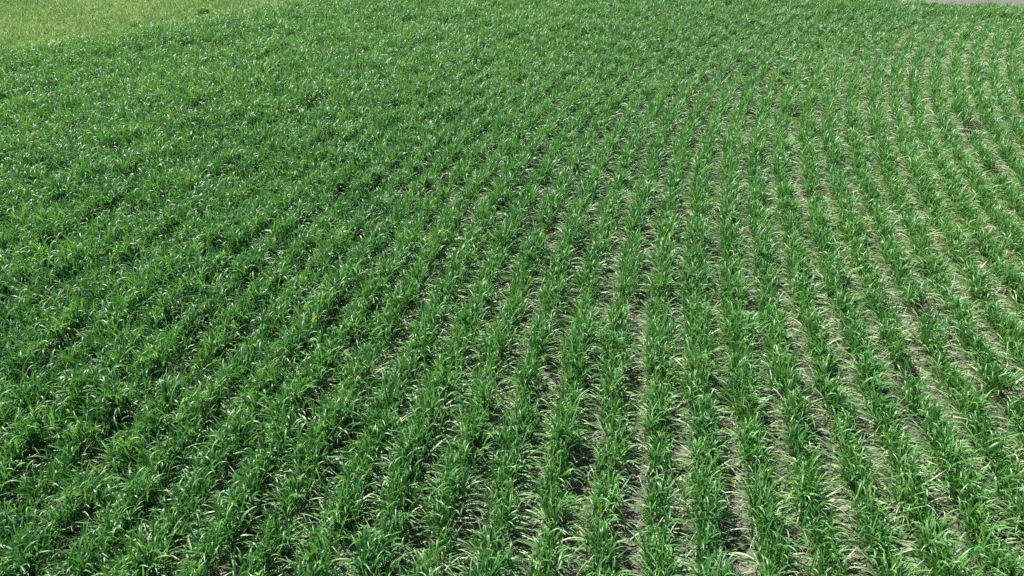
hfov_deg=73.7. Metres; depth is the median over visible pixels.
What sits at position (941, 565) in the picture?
crop plant
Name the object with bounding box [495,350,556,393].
crop plant
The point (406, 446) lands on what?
crop plant
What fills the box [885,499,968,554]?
crop plant
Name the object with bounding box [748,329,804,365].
crop plant
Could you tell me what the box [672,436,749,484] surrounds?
crop plant
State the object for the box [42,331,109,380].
crop plant
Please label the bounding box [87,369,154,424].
crop plant
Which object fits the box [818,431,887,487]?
crop plant
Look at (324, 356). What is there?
crop plant
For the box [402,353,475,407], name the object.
crop plant
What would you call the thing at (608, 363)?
crop plant
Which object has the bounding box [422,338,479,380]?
crop plant
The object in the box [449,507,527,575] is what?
crop plant
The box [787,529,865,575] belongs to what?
crop plant
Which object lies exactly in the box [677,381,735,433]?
crop plant
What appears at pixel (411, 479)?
crop plant
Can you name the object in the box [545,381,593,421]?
crop plant
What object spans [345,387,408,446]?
crop plant
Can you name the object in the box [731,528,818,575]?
crop plant
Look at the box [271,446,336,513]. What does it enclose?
crop plant
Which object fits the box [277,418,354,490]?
crop plant
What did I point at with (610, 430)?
crop plant
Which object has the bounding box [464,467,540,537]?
crop plant
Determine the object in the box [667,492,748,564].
crop plant
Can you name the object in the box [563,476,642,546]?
crop plant
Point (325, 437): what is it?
crop plant
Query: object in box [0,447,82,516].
crop plant
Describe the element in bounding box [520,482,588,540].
crop plant
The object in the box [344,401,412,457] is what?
crop plant
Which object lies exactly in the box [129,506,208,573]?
crop plant
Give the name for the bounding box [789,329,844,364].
crop plant
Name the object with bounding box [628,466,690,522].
crop plant
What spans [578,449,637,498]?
crop plant
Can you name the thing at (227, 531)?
crop plant
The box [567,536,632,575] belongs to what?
crop plant
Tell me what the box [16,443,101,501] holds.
crop plant
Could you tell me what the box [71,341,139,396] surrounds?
crop plant
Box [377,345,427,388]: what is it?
crop plant
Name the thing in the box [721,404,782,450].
crop plant
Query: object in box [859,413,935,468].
crop plant
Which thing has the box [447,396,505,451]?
crop plant
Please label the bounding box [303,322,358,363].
crop plant
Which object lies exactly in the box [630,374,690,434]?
crop plant
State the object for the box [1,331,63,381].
crop plant
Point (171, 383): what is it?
crop plant
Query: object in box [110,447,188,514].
crop plant
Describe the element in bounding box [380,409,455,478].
crop plant
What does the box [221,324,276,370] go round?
crop plant
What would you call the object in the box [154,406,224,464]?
crop plant
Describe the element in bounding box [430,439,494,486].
crop plant
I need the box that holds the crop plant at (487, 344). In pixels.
[469,322,525,367]
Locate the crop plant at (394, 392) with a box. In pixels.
[356,368,424,426]
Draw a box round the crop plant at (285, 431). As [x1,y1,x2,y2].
[235,402,307,470]
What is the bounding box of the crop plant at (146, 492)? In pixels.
[90,464,179,532]
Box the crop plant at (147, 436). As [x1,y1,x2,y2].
[99,404,176,460]
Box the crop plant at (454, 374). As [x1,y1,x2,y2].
[420,357,471,400]
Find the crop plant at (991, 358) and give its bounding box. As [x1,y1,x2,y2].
[953,339,1011,383]
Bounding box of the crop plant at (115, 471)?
[68,451,137,515]
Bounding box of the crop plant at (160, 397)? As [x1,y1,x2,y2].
[125,368,197,443]
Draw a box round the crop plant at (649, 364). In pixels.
[628,333,687,386]
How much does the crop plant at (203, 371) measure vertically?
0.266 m
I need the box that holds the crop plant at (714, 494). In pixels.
[666,475,755,549]
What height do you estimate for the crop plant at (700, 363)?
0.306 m
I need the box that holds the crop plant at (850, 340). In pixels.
[828,323,884,366]
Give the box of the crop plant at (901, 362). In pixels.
[873,345,922,381]
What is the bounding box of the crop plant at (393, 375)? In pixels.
[365,361,424,413]
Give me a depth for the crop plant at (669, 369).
3.88 m
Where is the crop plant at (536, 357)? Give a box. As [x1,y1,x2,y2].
[508,337,559,383]
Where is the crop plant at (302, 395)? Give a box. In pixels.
[258,364,334,418]
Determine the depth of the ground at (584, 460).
3.66 m
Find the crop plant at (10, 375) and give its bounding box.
[0,331,48,386]
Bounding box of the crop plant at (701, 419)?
[668,398,733,441]
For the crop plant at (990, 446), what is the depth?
3.42 m
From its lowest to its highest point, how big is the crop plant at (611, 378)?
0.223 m
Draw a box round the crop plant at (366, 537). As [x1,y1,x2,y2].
[332,515,415,575]
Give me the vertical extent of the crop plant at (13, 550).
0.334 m
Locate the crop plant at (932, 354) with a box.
[913,334,963,369]
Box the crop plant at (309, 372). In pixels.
[280,349,345,404]
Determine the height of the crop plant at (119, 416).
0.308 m
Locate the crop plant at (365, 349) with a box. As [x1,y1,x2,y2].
[332,335,391,382]
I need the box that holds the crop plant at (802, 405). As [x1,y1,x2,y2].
[758,378,829,438]
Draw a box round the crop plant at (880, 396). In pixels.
[840,375,909,434]
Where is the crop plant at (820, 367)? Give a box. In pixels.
[798,353,847,396]
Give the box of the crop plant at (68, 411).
[35,391,93,448]
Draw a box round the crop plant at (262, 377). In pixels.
[216,341,300,407]
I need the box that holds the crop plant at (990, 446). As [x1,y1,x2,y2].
[943,412,1023,469]
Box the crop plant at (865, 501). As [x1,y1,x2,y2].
[824,474,907,537]
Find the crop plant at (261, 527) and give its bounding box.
[248,494,314,575]
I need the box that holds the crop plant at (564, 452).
[526,432,588,489]
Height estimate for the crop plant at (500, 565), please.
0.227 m
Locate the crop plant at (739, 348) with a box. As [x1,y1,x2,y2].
[709,327,764,371]
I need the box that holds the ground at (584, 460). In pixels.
[0,0,1023,575]
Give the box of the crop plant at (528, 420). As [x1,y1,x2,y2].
[492,399,547,444]
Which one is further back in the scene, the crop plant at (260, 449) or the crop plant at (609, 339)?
the crop plant at (609, 339)
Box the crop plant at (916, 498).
[865,470,942,528]
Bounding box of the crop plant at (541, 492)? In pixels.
[519,468,583,530]
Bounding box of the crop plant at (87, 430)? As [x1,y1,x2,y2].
[36,400,122,465]
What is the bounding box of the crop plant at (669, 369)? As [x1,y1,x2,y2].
[633,352,687,398]
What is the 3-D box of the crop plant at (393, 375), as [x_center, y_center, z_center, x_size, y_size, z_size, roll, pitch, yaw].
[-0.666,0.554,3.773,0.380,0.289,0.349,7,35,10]
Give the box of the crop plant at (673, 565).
[625,538,700,575]
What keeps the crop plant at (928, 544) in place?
on the ground at (584, 460)
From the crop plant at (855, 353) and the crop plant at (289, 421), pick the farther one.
the crop plant at (855, 353)
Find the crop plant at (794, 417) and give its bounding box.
[765,390,825,451]
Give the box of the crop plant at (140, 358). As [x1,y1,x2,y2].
[108,335,194,390]
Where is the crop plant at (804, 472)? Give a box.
[765,450,840,514]
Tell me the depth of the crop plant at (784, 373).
3.83 m
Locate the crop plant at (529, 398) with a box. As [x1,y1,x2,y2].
[497,379,561,436]
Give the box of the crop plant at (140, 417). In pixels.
[112,392,188,445]
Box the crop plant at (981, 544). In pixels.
[944,522,1022,575]
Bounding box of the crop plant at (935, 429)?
[903,407,971,452]
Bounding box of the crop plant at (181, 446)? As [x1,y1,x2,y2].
[134,423,205,479]
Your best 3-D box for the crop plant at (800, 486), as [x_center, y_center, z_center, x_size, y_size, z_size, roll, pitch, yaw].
[1.370,0.931,3.186,0.408,0.284,0.409,0,34,0]
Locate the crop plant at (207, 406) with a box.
[156,376,238,441]
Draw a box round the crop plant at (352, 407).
[305,385,370,440]
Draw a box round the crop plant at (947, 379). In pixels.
[917,355,985,399]
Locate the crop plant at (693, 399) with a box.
[671,370,728,421]
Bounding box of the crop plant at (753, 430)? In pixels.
[720,411,778,472]
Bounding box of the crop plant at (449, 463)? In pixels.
[424,443,489,514]
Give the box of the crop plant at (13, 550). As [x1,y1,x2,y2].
[0,508,76,575]
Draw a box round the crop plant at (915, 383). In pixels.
[883,359,941,411]
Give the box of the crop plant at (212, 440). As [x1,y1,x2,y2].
[189,421,247,483]
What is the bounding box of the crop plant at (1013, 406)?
[984,384,1023,434]
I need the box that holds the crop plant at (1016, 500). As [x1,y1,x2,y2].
[961,474,1023,533]
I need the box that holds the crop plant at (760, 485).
[725,463,796,535]
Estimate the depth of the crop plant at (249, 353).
3.95 m
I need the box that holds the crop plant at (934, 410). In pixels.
[898,392,973,449]
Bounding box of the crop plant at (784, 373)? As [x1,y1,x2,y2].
[752,347,810,397]
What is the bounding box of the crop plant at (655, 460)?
[630,434,687,494]
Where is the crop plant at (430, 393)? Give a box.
[403,378,473,432]
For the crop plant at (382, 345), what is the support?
on the ground at (584, 460)
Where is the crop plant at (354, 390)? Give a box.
[308,376,374,434]
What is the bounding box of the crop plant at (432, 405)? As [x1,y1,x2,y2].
[392,386,466,448]
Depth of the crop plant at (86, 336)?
4.02 m
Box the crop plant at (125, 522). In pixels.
[75,482,159,564]
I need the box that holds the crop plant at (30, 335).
[8,321,80,371]
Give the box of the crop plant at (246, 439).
[203,405,272,470]
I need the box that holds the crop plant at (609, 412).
[581,398,646,445]
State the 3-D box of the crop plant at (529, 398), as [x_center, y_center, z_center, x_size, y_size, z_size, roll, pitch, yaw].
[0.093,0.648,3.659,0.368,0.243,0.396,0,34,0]
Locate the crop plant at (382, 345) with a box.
[366,335,401,367]
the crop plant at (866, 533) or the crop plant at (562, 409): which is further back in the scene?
the crop plant at (562, 409)
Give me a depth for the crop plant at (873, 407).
3.62 m
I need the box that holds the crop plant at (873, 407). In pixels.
[852,386,923,436]
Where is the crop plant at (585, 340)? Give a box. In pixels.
[549,322,603,366]
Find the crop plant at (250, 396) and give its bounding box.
[215,367,281,428]
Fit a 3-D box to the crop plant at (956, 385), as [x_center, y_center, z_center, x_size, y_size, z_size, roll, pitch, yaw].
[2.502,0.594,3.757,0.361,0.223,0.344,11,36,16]
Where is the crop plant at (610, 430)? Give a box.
[588,406,644,463]
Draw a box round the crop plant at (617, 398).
[582,378,638,418]
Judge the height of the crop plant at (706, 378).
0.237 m
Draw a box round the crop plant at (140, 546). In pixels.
[90,510,190,575]
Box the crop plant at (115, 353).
[86,320,143,381]
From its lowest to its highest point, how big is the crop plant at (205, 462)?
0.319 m
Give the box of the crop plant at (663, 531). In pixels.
[627,511,694,575]
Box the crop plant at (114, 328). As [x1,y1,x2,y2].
[98,309,160,367]
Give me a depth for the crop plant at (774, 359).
3.92 m
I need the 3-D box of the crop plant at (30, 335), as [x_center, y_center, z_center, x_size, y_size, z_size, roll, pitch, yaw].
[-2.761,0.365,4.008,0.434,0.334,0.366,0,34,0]
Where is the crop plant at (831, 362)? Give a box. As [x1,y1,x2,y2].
[796,340,856,381]
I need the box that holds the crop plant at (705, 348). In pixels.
[674,319,728,372]
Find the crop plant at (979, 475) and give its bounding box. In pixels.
[919,453,1008,521]
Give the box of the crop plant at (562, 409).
[532,391,598,454]
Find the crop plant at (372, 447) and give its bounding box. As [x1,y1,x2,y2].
[336,421,397,476]
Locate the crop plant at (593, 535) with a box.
[562,515,635,573]
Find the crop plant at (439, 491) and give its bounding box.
[406,462,488,531]
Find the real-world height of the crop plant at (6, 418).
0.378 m
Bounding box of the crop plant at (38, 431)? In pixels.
[0,395,81,469]
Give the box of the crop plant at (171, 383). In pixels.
[146,361,205,409]
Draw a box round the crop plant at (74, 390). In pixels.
[35,355,110,431]
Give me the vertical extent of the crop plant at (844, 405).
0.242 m
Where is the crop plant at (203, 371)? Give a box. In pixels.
[175,339,226,389]
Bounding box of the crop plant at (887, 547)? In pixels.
[841,524,925,575]
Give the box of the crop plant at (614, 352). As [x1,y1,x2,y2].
[587,334,638,378]
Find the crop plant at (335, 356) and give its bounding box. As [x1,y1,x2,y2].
[303,338,354,381]
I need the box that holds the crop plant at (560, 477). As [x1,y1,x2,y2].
[522,448,588,511]
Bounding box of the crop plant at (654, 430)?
[624,415,689,474]
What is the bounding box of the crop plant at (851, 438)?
[813,419,885,476]
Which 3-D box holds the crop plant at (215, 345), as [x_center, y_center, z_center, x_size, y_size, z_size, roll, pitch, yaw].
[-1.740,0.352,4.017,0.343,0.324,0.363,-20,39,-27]
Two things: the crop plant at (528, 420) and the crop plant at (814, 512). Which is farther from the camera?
the crop plant at (528, 420)
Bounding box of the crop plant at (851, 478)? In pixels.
[824,449,894,506]
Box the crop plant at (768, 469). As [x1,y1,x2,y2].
[730,444,792,498]
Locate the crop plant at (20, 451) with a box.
[0,421,56,490]
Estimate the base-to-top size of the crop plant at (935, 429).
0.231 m
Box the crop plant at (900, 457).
[868,440,945,493]
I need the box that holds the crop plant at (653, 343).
[625,325,684,372]
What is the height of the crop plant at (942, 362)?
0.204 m
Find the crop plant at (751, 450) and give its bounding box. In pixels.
[720,422,792,478]
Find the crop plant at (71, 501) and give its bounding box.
[25,466,121,561]
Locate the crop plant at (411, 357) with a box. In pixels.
[379,340,435,384]
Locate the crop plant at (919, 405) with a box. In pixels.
[885,379,953,427]
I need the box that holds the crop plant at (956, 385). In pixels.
[931,369,996,413]
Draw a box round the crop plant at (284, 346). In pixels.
[246,331,319,379]
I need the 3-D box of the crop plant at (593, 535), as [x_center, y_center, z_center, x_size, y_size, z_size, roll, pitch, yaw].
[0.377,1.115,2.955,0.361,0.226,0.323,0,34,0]
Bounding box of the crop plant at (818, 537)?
[777,499,860,572]
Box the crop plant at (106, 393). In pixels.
[64,367,153,444]
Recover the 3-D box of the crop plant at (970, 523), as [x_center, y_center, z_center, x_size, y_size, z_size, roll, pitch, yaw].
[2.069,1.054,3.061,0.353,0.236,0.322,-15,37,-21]
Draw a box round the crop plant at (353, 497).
[303,471,383,544]
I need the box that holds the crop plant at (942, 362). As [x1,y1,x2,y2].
[913,344,967,385]
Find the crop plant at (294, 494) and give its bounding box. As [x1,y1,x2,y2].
[261,461,332,524]
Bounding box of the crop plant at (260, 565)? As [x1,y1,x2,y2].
[217,539,292,575]
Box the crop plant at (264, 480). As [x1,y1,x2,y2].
[216,440,293,528]
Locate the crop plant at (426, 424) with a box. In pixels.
[385,405,462,464]
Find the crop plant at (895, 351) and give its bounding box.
[871,332,930,376]
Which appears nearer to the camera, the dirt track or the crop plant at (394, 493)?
the crop plant at (394, 493)
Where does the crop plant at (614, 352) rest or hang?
on the ground at (584, 460)
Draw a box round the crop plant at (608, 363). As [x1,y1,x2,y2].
[587,346,639,385]
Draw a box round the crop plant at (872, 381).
[836,358,907,405]
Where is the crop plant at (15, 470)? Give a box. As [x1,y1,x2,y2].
[0,441,47,502]
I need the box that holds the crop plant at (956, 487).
[905,464,1008,532]
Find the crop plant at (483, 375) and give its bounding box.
[452,350,517,406]
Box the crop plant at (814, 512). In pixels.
[772,489,847,548]
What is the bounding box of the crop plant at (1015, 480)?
[971,455,1023,514]
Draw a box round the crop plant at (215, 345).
[189,324,239,369]
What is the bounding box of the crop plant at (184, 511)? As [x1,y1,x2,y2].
[140,478,220,550]
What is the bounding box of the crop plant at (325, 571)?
[271,531,366,575]
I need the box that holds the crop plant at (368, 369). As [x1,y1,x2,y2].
[324,346,396,401]
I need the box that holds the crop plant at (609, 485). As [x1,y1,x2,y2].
[574,467,640,526]
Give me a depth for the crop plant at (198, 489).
3.19 m
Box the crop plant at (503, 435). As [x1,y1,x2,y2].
[483,412,543,472]
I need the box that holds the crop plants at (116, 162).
[0,0,1023,575]
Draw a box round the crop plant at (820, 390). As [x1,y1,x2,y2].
[800,365,858,413]
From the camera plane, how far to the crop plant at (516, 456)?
3.35 m
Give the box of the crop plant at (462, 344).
[436,330,482,366]
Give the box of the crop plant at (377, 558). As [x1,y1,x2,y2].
[329,523,427,575]
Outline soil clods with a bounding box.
[9,35,1018,575]
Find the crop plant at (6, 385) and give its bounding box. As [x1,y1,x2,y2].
[0,371,23,407]
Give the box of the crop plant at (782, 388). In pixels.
[761,369,819,410]
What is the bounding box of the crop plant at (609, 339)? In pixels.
[588,321,642,366]
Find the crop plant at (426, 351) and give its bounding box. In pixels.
[386,322,449,371]
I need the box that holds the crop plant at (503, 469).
[475,449,531,501]
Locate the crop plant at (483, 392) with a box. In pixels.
[445,375,511,433]
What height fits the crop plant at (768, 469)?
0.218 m
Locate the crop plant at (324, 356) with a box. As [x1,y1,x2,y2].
[289,338,347,392]
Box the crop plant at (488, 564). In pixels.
[449,542,521,575]
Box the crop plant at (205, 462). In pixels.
[169,427,244,494]
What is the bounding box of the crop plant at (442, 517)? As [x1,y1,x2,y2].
[405,491,477,547]
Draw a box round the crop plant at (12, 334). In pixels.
[0,319,43,361]
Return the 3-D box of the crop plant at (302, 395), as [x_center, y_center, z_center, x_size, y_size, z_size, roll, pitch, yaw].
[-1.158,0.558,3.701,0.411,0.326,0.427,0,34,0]
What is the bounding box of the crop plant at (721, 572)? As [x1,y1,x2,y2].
[678,541,743,575]
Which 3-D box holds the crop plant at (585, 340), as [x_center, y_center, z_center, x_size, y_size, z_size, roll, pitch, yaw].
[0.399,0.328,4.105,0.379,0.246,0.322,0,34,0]
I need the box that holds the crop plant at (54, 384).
[10,362,64,409]
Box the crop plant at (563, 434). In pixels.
[528,405,598,468]
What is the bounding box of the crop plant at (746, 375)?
[714,352,780,398]
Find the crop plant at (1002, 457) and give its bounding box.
[956,433,1023,484]
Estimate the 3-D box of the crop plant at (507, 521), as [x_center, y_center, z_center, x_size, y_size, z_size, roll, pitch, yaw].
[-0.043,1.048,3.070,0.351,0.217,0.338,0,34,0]
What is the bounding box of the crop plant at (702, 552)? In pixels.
[677,521,760,575]
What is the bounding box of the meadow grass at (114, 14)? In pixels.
[0,0,306,49]
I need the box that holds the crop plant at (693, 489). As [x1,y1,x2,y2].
[661,467,743,526]
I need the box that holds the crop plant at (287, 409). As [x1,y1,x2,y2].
[253,380,315,444]
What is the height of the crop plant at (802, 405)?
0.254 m
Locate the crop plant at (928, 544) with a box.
[891,505,982,575]
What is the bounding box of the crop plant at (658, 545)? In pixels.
[619,524,695,575]
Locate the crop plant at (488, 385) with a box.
[453,372,514,416]
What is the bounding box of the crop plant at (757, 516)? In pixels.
[722,478,802,547]
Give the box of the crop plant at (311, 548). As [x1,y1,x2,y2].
[283,514,356,575]
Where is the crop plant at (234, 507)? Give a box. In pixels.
[192,488,282,559]
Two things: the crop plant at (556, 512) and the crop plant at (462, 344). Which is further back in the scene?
the crop plant at (462, 344)
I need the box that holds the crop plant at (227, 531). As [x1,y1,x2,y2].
[186,493,273,567]
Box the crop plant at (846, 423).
[810,403,869,448]
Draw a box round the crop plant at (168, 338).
[142,315,200,369]
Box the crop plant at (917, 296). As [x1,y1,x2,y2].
[882,276,944,313]
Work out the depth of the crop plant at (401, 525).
3.04 m
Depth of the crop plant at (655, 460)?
3.39 m
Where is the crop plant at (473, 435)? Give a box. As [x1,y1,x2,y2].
[436,413,502,475]
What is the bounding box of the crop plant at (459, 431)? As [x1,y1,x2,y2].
[439,406,498,464]
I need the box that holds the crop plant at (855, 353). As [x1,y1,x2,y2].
[831,333,895,378]
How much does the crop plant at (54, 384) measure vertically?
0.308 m
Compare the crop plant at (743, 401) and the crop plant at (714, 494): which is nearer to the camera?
the crop plant at (714, 494)
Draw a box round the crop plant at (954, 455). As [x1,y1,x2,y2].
[909,434,985,496]
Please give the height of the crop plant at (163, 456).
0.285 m
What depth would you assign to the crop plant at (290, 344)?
4.00 m
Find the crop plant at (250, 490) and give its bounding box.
[202,464,280,530]
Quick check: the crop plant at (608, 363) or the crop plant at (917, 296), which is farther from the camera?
the crop plant at (917, 296)
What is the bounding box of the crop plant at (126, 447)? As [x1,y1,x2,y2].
[92,417,164,484]
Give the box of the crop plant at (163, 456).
[113,434,194,492]
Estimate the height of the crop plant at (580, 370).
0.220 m
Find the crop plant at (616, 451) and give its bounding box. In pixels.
[575,429,644,485]
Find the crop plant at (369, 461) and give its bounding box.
[322,440,391,501]
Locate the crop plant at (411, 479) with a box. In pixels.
[371,450,440,522]
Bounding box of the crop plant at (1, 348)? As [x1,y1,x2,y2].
[0,330,9,380]
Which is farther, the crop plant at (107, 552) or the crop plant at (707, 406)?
the crop plant at (707, 406)
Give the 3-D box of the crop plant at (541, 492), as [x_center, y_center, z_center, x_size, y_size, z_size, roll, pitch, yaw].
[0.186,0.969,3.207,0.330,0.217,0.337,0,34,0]
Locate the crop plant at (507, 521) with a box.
[467,490,537,548]
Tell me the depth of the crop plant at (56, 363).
3.83 m
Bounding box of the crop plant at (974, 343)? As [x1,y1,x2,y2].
[946,323,1011,369]
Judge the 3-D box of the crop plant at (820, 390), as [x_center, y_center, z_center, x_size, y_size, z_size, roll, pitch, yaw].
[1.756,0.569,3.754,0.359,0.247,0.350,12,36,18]
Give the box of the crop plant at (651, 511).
[618,478,686,545]
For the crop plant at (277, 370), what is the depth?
3.82 m
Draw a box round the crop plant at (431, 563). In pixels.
[395,538,470,575]
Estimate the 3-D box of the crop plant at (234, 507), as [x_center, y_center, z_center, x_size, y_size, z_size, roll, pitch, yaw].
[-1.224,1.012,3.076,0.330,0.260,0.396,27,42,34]
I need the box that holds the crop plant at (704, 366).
[677,347,728,384]
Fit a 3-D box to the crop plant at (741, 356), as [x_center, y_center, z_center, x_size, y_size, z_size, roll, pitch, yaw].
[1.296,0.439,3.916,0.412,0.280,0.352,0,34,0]
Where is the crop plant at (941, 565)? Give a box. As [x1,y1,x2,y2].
[902,531,991,575]
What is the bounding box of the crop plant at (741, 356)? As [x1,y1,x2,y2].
[710,337,769,393]
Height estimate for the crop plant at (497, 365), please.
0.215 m
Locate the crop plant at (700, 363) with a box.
[663,340,732,404]
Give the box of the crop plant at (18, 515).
[0,485,56,548]
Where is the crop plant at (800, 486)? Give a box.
[767,454,853,533]
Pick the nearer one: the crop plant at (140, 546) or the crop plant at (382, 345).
the crop plant at (140, 546)
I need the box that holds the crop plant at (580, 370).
[546,358,605,398]
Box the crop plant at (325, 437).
[283,413,352,474]
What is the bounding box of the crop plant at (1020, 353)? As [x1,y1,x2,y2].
[993,336,1023,382]
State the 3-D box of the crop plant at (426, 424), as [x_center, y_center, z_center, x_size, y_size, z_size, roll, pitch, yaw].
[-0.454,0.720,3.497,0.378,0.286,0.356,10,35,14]
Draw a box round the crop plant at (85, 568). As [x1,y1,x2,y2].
[38,528,127,575]
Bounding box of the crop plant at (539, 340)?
[509,324,560,364]
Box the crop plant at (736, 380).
[705,369,768,416]
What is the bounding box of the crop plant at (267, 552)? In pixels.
[229,505,314,575]
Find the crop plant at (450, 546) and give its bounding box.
[411,514,473,575]
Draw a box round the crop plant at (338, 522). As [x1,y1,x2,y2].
[295,478,379,560]
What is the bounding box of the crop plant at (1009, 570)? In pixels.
[951,535,1023,575]
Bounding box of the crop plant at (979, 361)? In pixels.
[952,349,1022,391]
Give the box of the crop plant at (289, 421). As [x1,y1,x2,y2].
[243,406,317,448]
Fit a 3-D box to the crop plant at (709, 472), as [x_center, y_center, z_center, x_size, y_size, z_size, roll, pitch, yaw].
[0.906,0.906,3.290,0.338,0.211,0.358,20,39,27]
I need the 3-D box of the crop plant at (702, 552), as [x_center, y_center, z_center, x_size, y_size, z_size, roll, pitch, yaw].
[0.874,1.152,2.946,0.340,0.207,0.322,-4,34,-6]
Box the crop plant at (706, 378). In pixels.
[671,359,729,406]
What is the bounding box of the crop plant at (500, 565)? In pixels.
[453,534,528,575]
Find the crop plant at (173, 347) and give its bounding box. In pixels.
[120,322,202,374]
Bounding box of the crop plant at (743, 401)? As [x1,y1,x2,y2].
[714,383,780,439]
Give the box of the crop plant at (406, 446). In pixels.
[371,430,450,495]
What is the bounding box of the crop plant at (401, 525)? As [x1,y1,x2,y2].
[359,491,428,568]
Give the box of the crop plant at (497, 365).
[467,342,520,380]
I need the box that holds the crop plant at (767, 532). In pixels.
[728,504,803,575]
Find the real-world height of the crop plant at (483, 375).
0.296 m
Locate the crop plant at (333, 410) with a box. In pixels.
[297,389,371,454]
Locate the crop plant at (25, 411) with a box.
[0,385,55,443]
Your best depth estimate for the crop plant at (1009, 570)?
2.86 m
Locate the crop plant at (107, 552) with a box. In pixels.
[45,514,143,575]
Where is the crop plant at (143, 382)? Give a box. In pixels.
[109,350,179,404]
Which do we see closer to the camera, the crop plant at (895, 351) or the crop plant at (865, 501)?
the crop plant at (865, 501)
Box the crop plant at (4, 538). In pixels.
[0,506,35,573]
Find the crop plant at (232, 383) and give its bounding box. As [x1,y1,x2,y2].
[203,354,259,405]
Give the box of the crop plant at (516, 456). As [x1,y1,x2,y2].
[483,438,540,483]
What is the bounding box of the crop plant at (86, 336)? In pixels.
[56,317,113,364]
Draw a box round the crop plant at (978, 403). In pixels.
[931,385,1014,432]
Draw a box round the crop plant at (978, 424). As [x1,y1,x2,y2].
[945,408,1022,452]
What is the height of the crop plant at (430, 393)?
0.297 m
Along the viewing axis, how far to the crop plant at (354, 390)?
3.67 m
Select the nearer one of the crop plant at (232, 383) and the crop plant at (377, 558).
the crop plant at (377, 558)
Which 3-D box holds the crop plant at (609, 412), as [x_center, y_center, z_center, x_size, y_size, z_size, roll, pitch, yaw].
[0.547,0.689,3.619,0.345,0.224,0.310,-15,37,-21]
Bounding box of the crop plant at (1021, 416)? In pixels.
[976,387,1023,443]
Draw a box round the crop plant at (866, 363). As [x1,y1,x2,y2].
[831,347,900,398]
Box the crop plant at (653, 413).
[629,399,685,450]
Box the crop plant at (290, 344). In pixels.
[256,316,318,372]
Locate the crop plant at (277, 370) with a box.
[232,349,302,399]
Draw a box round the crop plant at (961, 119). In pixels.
[951,105,986,131]
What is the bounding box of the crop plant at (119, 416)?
[71,386,145,447]
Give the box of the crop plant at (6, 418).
[0,390,35,454]
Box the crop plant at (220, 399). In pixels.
[182,365,239,419]
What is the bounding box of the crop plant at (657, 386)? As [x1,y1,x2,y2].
[628,370,685,412]
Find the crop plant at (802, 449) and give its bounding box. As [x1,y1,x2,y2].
[771,434,838,490]
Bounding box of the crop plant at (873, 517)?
[829,492,911,559]
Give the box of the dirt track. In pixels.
[898,0,1023,6]
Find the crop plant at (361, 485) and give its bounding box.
[314,457,386,525]
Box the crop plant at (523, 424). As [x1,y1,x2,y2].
[488,398,548,455]
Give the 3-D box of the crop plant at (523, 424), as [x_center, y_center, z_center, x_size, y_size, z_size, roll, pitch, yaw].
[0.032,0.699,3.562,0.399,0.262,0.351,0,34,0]
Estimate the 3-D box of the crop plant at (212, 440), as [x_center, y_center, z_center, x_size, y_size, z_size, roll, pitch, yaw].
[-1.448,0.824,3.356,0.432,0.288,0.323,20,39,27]
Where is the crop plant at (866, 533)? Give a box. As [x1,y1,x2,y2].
[835,509,918,571]
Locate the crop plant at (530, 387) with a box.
[497,368,552,403]
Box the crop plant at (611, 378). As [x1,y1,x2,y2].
[582,355,645,408]
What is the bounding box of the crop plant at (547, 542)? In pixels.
[514,521,589,575]
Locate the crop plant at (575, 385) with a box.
[542,371,592,420]
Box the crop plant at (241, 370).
[205,344,257,392]
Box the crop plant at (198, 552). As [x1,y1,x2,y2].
[158,512,252,575]
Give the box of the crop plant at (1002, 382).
[961,351,1023,410]
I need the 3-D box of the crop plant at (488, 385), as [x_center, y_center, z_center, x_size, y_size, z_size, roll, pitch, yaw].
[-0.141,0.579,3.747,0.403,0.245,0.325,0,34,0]
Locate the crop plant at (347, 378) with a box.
[322,362,383,408]
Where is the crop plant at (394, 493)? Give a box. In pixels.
[365,465,431,533]
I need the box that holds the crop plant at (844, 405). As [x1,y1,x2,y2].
[811,379,874,431]
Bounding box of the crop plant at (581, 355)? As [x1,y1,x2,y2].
[541,333,600,377]
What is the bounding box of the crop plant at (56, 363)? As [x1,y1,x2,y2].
[22,343,98,392]
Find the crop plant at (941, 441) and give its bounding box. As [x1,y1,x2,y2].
[908,422,979,469]
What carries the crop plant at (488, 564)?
on the ground at (584, 460)
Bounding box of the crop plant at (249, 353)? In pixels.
[224,334,273,381]
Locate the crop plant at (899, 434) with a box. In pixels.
[857,406,923,449]
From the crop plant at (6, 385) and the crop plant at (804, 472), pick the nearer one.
the crop plant at (804, 472)
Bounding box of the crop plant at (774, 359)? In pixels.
[752,337,814,389]
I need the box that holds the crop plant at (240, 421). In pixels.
[213,398,275,446]
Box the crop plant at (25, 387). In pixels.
[0,361,66,423]
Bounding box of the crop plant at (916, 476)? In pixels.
[871,453,952,524]
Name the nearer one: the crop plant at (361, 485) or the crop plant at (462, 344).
the crop plant at (361, 485)
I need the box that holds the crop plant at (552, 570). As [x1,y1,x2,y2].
[509,535,578,575]
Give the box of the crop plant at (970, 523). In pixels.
[934,490,1016,556]
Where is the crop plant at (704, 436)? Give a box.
[676,417,737,470]
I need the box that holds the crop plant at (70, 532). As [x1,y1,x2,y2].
[23,503,97,566]
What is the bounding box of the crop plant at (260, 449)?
[226,434,296,489]
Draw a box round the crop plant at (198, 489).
[144,460,230,522]
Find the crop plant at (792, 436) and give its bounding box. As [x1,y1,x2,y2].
[760,418,824,467]
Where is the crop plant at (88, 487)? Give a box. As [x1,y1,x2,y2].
[32,456,128,544]
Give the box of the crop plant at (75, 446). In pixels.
[39,425,104,498]
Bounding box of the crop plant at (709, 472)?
[672,452,734,505]
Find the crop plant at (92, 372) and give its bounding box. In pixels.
[51,349,130,408]

